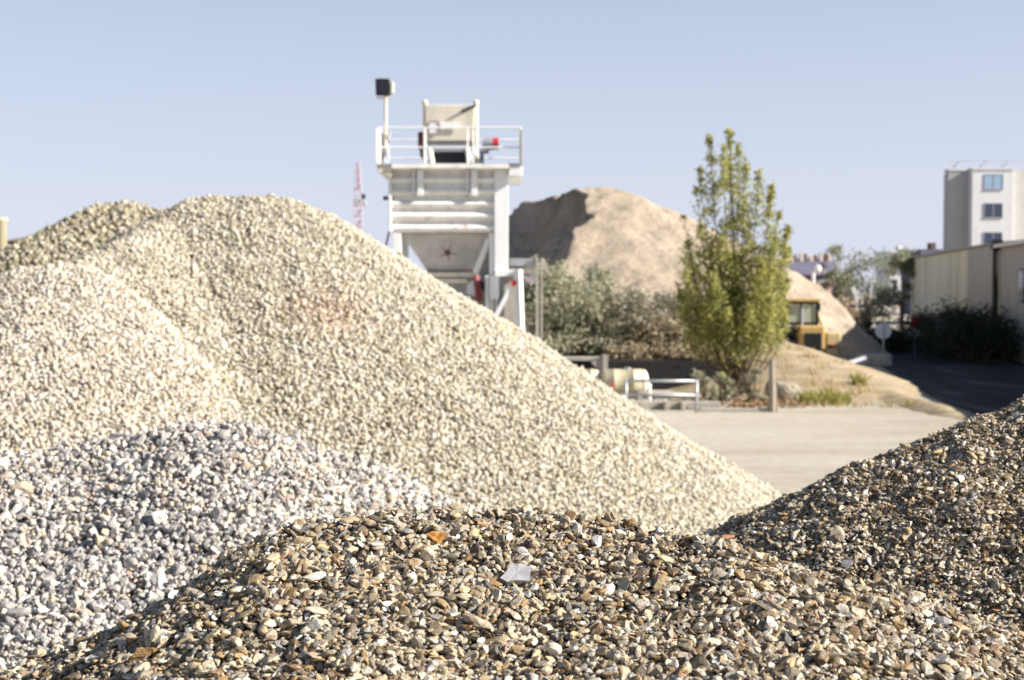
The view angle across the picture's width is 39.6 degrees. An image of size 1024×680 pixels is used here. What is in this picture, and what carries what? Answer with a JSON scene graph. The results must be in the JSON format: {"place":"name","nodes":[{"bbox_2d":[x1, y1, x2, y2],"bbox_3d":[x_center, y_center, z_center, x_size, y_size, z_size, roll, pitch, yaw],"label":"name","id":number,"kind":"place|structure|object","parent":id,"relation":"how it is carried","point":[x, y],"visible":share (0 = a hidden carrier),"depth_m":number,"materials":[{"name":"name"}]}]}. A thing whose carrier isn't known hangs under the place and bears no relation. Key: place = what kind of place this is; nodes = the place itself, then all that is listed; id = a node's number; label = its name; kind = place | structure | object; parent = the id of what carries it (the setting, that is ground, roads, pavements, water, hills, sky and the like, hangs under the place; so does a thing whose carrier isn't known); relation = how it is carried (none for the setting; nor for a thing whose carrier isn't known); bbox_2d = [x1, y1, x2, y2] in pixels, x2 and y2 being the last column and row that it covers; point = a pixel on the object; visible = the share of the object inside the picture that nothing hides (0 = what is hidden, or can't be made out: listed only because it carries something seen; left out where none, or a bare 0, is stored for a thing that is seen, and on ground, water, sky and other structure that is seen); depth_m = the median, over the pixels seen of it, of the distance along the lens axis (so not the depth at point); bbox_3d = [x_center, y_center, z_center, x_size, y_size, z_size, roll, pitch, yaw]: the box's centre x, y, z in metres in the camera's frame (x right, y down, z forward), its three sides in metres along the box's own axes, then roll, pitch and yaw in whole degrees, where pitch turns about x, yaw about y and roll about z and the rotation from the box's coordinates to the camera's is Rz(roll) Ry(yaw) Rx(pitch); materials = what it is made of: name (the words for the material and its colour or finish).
{"place":"outdoors","nodes":[
{"label":"outdoors","id":0,"kind":"place"},
{"bbox_2d":[376,100,524,329],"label":"gravel plant tower","id":1,"kind":"structure","parent":0,"point":[448,213],"depth_m":44.83,"materials":[{"name":"white paint"}]},
{"bbox_2d":[375,79,393,162],"bbox_3d":[-3.970,-6.817,44.417,0.560,2.628,0.412,0,2,0],"label":"floodlight","id":2,"kind":"object","parent":1,"relation":"on","point":[385,88],"visible":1,"depth_m":44.40,"materials":[{"name":"beige paint"}]},
{"bbox_2d":[0,0,1023,291],"label":"sky","id":3,"kind":"structure","parent":0,"point":[857,112],"materials":[{"name":"blue"}]},
{"bbox_2d":[509,257,548,341],"bbox_3d":[0.608,-0.370,50.382,1.396,5.103,1.080,0,2,0],"label":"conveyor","id":4,"kind":"object","parent":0,"point":[531,276],"visible":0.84,"depth_m":49.92,"materials":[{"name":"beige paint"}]},
{"bbox_2d":[553,346,722,360],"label":"terrace","id":5,"kind":"structure","parent":0,"point":[643,357],"depth_m":56.78,"materials":[{"name":"concrete"}]},
{"bbox_2d":[520,254,588,355],"bbox_3d":[1.414,-1.326,57.814,3.469,4.310,3.931,0,2,0],"label":"bush","id":6,"kind":"object","parent":5,"relation":"on","point":[555,281],"visible":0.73,"depth_m":57.31,"materials":[{"name":"green plant"}]},
{"bbox_2d":[538,271,634,355],"bbox_3d":[2.833,-1.057,58.317,4.506,3.721,4.733,0,2,0],"label":"bush","id":7,"kind":"object","parent":5,"relation":"on","point":[584,298],"visible":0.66,"depth_m":57.76,"materials":[{"name":"green plant"}]},
{"bbox_2d":[572,262,616,346],"bbox_3d":[3.828,-1.424,62.923,2.476,4.130,3.322,-1,3,-32],"label":"bush","id":8,"kind":"object","parent":5,"relation":"on","point":[604,277],"visible":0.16,"depth_m":62.52,"materials":[{"name":"green plant"}]},
{"bbox_2d":[579,281,672,355],"bbox_3d":[4.559,-0.842,58.963,4.316,3.289,4.453,0,2,0],"label":"bush","id":9,"kind":"object","parent":5,"relation":"on","point":[628,317],"visible":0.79,"depth_m":58.12,"materials":[{"name":"green plant"}]},
{"bbox_2d":[600,334,656,358],"bbox_3d":[4.579,0.334,56.616,2.377,1.110,1.808,1,2,28],"label":"bush","id":10,"kind":"object","parent":5,"relation":"on","point":[620,353],"visible":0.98,"depth_m":56.58,"materials":[{"name":"brown plant"}]},
{"bbox_2d":[620,303,701,356],"bbox_3d":[6.253,-0.353,58.429,3.929,2.358,3.726,2,3,36],"label":"bush","id":11,"kind":"object","parent":5,"relation":"on","point":[669,326],"visible":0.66,"depth_m":57.82,"materials":[{"name":"green plant"}]},
{"bbox_2d":[638,286,694,345],"bbox_3d":[6.765,-0.808,61.076,3.621,3.034,3.940,0,2,0],"label":"bush","id":12,"kind":"object","parent":5,"relation":"on","point":[668,298],"visible":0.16,"depth_m":60.59,"materials":[{"name":"green plant"}]},
{"bbox_2d":[655,339,714,360],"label":"trailing plant","id":13,"kind":"object","parent":5,"relation":"on","point":[680,353],"visible":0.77,"depth_m":56.55,"materials":[{"name":"brown plant"}]},
{"bbox_2d":[667,329,720,358],"bbox_3d":[7.506,0.133,57.329,2.482,1.472,3.168,0,2,0],"label":"bush","id":14,"kind":"object","parent":5,"relation":"on","point":[680,338],"visible":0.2,"depth_m":57.38,"materials":[{"name":"brown plant"}]},
{"bbox_2d":[617,292,976,493],"bbox_3d":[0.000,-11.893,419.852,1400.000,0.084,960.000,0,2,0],"label":"ground","id":15,"kind":"structure","parent":0,"point":[788,450],"depth_m":39.80,"materials":[{"name":"grey concrete"}]},
{"bbox_2d":[0,217,7,249],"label":"silo column","id":16,"kind":"structure","parent":15,"relation":"on","point":[3,232],"depth_m":59.68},
{"bbox_2d":[0,199,159,272],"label":"gravel pile","id":17,"kind":"object","parent":15,"relation":"on","point":[79,233],"visible":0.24,"depth_m":27.51,"materials":[{"name":"beige gravel"}]},
{"bbox_2d":[0,261,241,453],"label":"gravel pile","id":18,"kind":"object","parent":15,"relation":"on","point":[93,353],"visible":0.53,"depth_m":15.88,"materials":[{"name":"gravel"}]},
{"bbox_2d":[0,418,481,669],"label":"gravel pile","id":19,"kind":"object","parent":15,"relation":"on","point":[100,534],"visible":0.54,"depth_m":7.55,"materials":[{"name":"grey gravel"}]},
{"bbox_2d":[353,162,366,231],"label":"tower crane","id":20,"kind":"object","parent":15,"relation":"on","point":[361,198],"visible":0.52,"depth_m":188.99,"materials":[{"name":"metal"}]},
{"bbox_2d":[66,193,783,534],"bbox_3d":[-2.635,0.552,21.577,22.230,5.597,20.580,0,2,0],"label":"gravel pile","id":21,"kind":"object","parent":15,"relation":"on","point":[311,325],"visible":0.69,"depth_m":18.73,"materials":[{"name":"beige gravel"}]},
{"bbox_2d":[0,503,1023,679],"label":"gravel pile","id":22,"kind":"object","parent":15,"relation":"on","point":[354,596],"visible":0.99,"depth_m":2.83,"materials":[{"name":"gravel"}]},
{"bbox_2d":[421,547,432,560],"bbox_3d":[-0.177,0.448,2.971,0.022,0.033,0.020,1,3,34],"label":"stone","id":23,"kind":"object","parent":22,"relation":"on","point":[426,553],"visible":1,"depth_m":2.97,"materials":[{"name":"beige stone"}]},
{"bbox_2d":[426,531,445,543],"bbox_3d":[-0.163,0.427,3.054,0.044,0.019,0.029,0,42,0],"label":"stone","id":24,"kind":"object","parent":22,"relation":"on","point":[437,537],"visible":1,"depth_m":3.05,"materials":[{"name":"orange stone"}]},
{"bbox_2d":[500,563,531,584],"bbox_3d":[0.008,0.483,2.922,0.072,0.021,0.061,0,30,-8],"label":"stone","id":25,"kind":"object","parent":22,"relation":"on","point":[517,574],"visible":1,"depth_m":2.91,"materials":[{"name":"white stone"}]},
{"bbox_2d":[545,642,561,655],"bbox_3d":[0.079,0.584,2.687,0.032,0.025,0.023,0,2,11],"label":"stone","id":26,"kind":"object","parent":22,"relation":"on","point":[553,648],"visible":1,"depth_m":2.68,"materials":[{"name":"beige stone"}]},
{"bbox_2d":[591,535,601,546],"bbox_3d":[0.183,0.435,3.072,0.024,0.027,0.021,-2,3,-40],"label":"stone","id":27,"kind":"object","parent":22,"relation":"on","point":[596,540],"visible":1,"depth_m":3.06,"materials":[{"name":"white stone"}]},
{"bbox_2d":[624,519,634,527],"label":"stone","id":28,"kind":"object","parent":22,"relation":"on","point":[629,522],"visible":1,"depth_m":3.15,"materials":[{"name":"brown stone"}]},
{"bbox_2d":[715,534,733,539],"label":"stone","id":29,"kind":"object","parent":22,"relation":"on","point":[729,537],"visible":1,"depth_m":3.05,"materials":[{"name":"stone"}]},
{"bbox_2d":[814,651,829,663],"bbox_3d":[0.572,0.586,2.628,0.026,0.024,0.034,1,3,30],"label":"stone","id":30,"kind":"object","parent":22,"relation":"on","point":[821,657],"visible":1,"depth_m":2.62,"materials":[{"name":"brown stone"}]},
{"bbox_2d":[584,369,600,379],"bbox_3d":[2.593,1.608,49.697,1.022,1.203,0.864,0,2,0],"label":"storage tank","id":31,"kind":"object","parent":15,"relation":"on","point":[594,373],"visible":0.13,"depth_m":49.40,"materials":[{"name":"beige metal"}]},
{"bbox_2d":[600,367,650,400],"bbox_3d":[3.958,1.588,49.496,1.756,1.258,0.861,0,2,0],"label":"storage tank","id":32,"kind":"object","parent":15,"relation":"on","point":[616,377],"visible":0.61,"depth_m":49.14,"materials":[{"name":"beige paint"}]},
{"bbox_2d":[561,355,724,389],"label":"retaining wall","id":33,"kind":"structure","parent":15,"relation":"on","point":[669,370],"depth_m":56.08,"materials":[{"name":"concrete"}]},
{"bbox_2d":[611,379,697,411],"bbox_3d":[4.624,1.809,46.097,2.822,1.075,0.110,0,2,0],"label":"metal barrier","id":34,"kind":"object","parent":15,"relation":"on","point":[626,395],"visible":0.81,"depth_m":46.05,"materials":[{"name":"white metal"}]},
{"bbox_2d":[630,401,719,409],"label":"concrete kerb","id":35,"kind":"structure","parent":15,"relation":"on","point":[668,405],"depth_m":47.12,"materials":[{"name":"beige concrete"}]},
{"bbox_2d":[470,187,892,363],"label":"earth mound","id":36,"kind":"object","parent":15,"relation":"on","point":[637,240],"visible":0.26,"depth_m":84.48,"materials":[{"name":"beige sand"}]},
{"bbox_2d":[689,368,719,400],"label":"shrub","id":37,"kind":"object","parent":15,"relation":"on","point":[705,382],"visible":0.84,"depth_m":48.70,"materials":[{"name":"green plant"}]},
{"bbox_2d":[712,372,737,401],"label":"shrub","id":38,"kind":"object","parent":15,"relation":"on","point":[725,393],"visible":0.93,"depth_m":49.24,"materials":[{"name":"green plant"}]},
{"bbox_2d":[720,400,732,407],"bbox_3d":[6.993,2.220,47.469,0.775,0.386,0.220,-1,2,-23],"label":"plank","id":39,"kind":"object","parent":15,"relation":"on","point":[726,403],"visible":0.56,"depth_m":47.47,"materials":[{"name":"brown wood"}]},
{"bbox_2d":[699,408,768,410],"bbox_3d":[7.275,2.280,46.521,2.309,0.100,0.200,0,2,0],"label":"kerb stone","id":40,"kind":"object","parent":15,"relation":"on","point":[733,409],"visible":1,"depth_m":46.42,"materials":[{"name":"concrete"}]},
{"bbox_2d":[673,126,796,397],"bbox_3d":[8.101,-2.773,51.787,4.558,10.006,3.616,0,2,0],"label":"poplar tree","id":41,"kind":"object","parent":15,"relation":"on","point":[758,318],"visible":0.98,"depth_m":51.56,"materials":[{"name":"green plant"}]},
{"bbox_2d":[629,396,844,407],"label":"leaf litter","id":42,"kind":"object","parent":15,"relation":"on","point":[736,402],"visible":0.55,"depth_m":48.52,"materials":[{"name":"brown plant"}]},
{"bbox_2d":[721,356,777,411],"bbox_3d":[7.778,1.433,46.576,1.864,1.800,0.240,1,2,13],"label":"wooden post","id":43,"kind":"object","parent":15,"relation":"on","point":[773,405],"visible":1,"depth_m":46.33,"materials":[{"name":"brown wood"}]},
{"bbox_2d":[739,366,766,400],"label":"shrub","id":44,"kind":"object","parent":15,"relation":"on","point":[749,392],"visible":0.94,"depth_m":49.45,"materials":[{"name":"green plant"}]},
{"bbox_2d":[781,298,840,355],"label":"wheel loader","id":45,"kind":"object","parent":15,"relation":"on","point":[808,329],"visible":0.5,"depth_m":74.62,"materials":[{"name":"yellow metal"}]},
{"bbox_2d":[788,305,799,321],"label":"rear window","id":46,"kind":"structure","parent":45,"relation":"in","point":[795,314],"depth_m":76.19,"materials":[{"name":"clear glass"}]},
{"bbox_2d":[802,305,815,321],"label":"rear window","id":47,"kind":"structure","parent":45,"relation":"in","point":[809,311],"depth_m":76.19,"materials":[{"name":"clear glass"}]},
{"bbox_2d":[811,265,821,282],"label":"lamp post","id":48,"kind":"object","parent":15,"relation":"on","point":[817,269],"visible":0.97,"depth_m":95.79,"materials":[{"name":"white metal"}]},
{"bbox_2d":[666,338,972,419],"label":"earth bank","id":49,"kind":"structure","parent":15,"relation":"on","point":[893,390],"depth_m":54.64,"materials":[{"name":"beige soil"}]},
{"bbox_2d":[765,380,801,401],"bbox_3d":[9.669,1.855,50.604,1.370,0.899,0.976,0,2,0],"label":"boulder","id":50,"kind":"object","parent":49,"relation":"on","point":[785,389],"visible":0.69,"depth_m":50.24,"materials":[{"name":"stone"}]},
{"bbox_2d":[796,371,871,404],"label":"grass","id":51,"kind":"structure","parent":49,"relation":"on","point":[834,396],"depth_m":49.44,"materials":[{"name":"green plant"}]},
{"bbox_2d":[819,244,861,301],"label":"tree","id":52,"kind":"object","parent":15,"relation":"on","point":[836,250],"visible":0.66,"depth_m":107.86,"materials":[{"name":"green plant"}]},
{"bbox_2d":[836,297,877,339],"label":"bush","id":53,"kind":"object","parent":15,"relation":"on","point":[854,314],"visible":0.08,"depth_m":84.01,"materials":[{"name":"green plant"}]},
{"bbox_2d":[849,356,865,362],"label":"barrier pole","id":54,"kind":"object","parent":15,"relation":"on","point":[858,359],"visible":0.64,"depth_m":68.20,"materials":[{"name":"white metal"}]},
{"bbox_2d":[851,287,864,317],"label":"directional sign","id":55,"kind":"object","parent":15,"relation":"on","point":[856,293],"visible":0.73,"depth_m":91.92,"materials":[{"name":"white"}]},
{"bbox_2d":[700,394,1023,631],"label":"gravel pile","id":56,"kind":"object","parent":15,"relation":"on","point":[937,515],"visible":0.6,"depth_m":4.72,"materials":[{"name":"gravel"}]},
{"bbox_2d":[822,246,903,332],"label":"tree","id":57,"kind":"object","parent":15,"relation":"on","point":[869,307],"visible":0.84,"depth_m":99.55,"materials":[{"name":"green plant"}]},
{"bbox_2d":[856,354,891,366],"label":"concrete block","id":58,"kind":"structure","parent":15,"relation":"on","point":[878,360],"depth_m":72.10,"materials":[{"name":"grey concrete"}]},
{"bbox_2d":[852,314,895,352],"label":"hedge bush","id":59,"kind":"object","parent":15,"relation":"on","point":[867,331],"visible":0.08,"depth_m":85.62,"materials":[{"name":"green plant"}]},
{"bbox_2d":[875,323,890,353],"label":"road sign","id":60,"kind":"object","parent":15,"relation":"on","point":[883,331],"visible":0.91,"depth_m":74.08,"materials":[{"name":"white metal"}]},
{"bbox_2d":[867,318,924,351],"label":"hedge bush","id":61,"kind":"object","parent":15,"relation":"on","point":[895,348],"visible":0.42,"depth_m":87.21,"materials":[{"name":"green plant"}]},
{"bbox_2d":[884,241,916,328],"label":"tree","id":62,"kind":"object","parent":15,"relation":"on","point":[907,262],"visible":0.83,"depth_m":124.60,"materials":[{"name":"green plant"}]},
{"bbox_2d":[908,318,919,355],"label":"stop sign","id":63,"kind":"object","parent":15,"relation":"on","point":[917,321],"visible":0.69,"depth_m":81.95,"materials":[{"name":"red"}]},
{"bbox_2d":[887,301,956,345],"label":"hedge bush","id":64,"kind":"object","parent":15,"relation":"on","point":[908,317],"visible":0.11,"depth_m":95.89,"materials":[{"name":"green plant"}]},
{"bbox_2d":[889,306,956,350],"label":"hedge bush","id":65,"kind":"object","parent":15,"relation":"on","point":[923,326],"visible":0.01,"depth_m":90.35,"materials":[{"name":"green plant"}]},
{"bbox_2d":[894,304,991,354],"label":"hedge bush","id":66,"kind":"object","parent":15,"relation":"on","point":[908,344],"visible":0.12,"depth_m":84.21,"materials":[{"name":"green plant"}]},
{"bbox_2d":[887,285,1012,358],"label":"hedge bush","id":67,"kind":"object","parent":15,"relation":"on","point":[943,317],"visible":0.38,"depth_m":80.04,"materials":[{"name":"green plant"}]},
{"bbox_2d":[903,301,1023,362],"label":"hedge bush","id":68,"kind":"object","parent":15,"relation":"on","point":[951,335],"visible":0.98,"depth_m":75.02,"materials":[{"name":"green plant"}]},
{"bbox_2d":[910,239,1023,355],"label":"warehouse","id":69,"kind":"structure","parent":15,"relation":"on","point":[974,271],"depth_m":97.35,"materials":[{"name":"metal"}]},
{"bbox_2d":[993,240,1023,362],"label":"warehouse annex","id":70,"kind":"object","parent":15,"relation":"on","point":[1012,279],"visible":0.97,"depth_m":77.35,"materials":[{"name":"beige paint"}]},
{"bbox_2d":[1018,269,1023,302],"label":"window","id":71,"kind":"structure","parent":70,"relation":"in","point":[1021,271],"depth_m":74.71,"materials":[{"name":"glass"}]},
{"bbox_2d":[777,253,839,279],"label":"terraced houses","id":72,"kind":"structure","parent":0,"point":[803,265],"depth_m":233.48,"materials":[{"name":"brick"}]},
{"bbox_2d":[809,279,854,309],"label":"pink house","id":73,"kind":"structure","parent":0,"point":[819,282],"depth_m":179.88,"materials":[{"name":"concrete"}]},
{"bbox_2d":[875,246,902,303],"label":"white flats","id":74,"kind":"structure","parent":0,"point":[879,277],"depth_m":302.61,"materials":[{"name":"paint"}]},
{"bbox_2d":[901,243,942,313],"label":"grey house","id":75,"kind":"structure","parent":0,"point":[931,247],"depth_m":202.43,"materials":[{"name":"stone"}]},
{"bbox_2d":[860,326,1023,413],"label":"road","id":76,"kind":"structure","parent":0,"point":[981,387],"depth_m":62.04,"materials":[{"name":"grey asphalt"}]},
{"bbox_2d":[943,160,1023,250],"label":"apartment block","id":77,"kind":"structure","parent":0,"point":[982,205],"depth_m":149.77,"materials":[{"name":"concrete"}]},
{"bbox_2d":[983,203,1002,217],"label":"window","id":78,"kind":"structure","parent":77,"relation":"in","point":[991,210],"depth_m":149.53,"materials":[{"name":"blue glass"}]},
{"bbox_2d":[983,232,1002,243],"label":"window","id":79,"kind":"structure","parent":77,"relation":"in","point":[987,236],"depth_m":149.64,"materials":[{"name":"blue glass"}]},
{"bbox_2d":[984,174,1002,189],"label":"window","id":80,"kind":"structure","parent":77,"relation":"in","point":[991,181],"depth_m":149.43,"materials":[{"name":"blue glass"}]}
]}

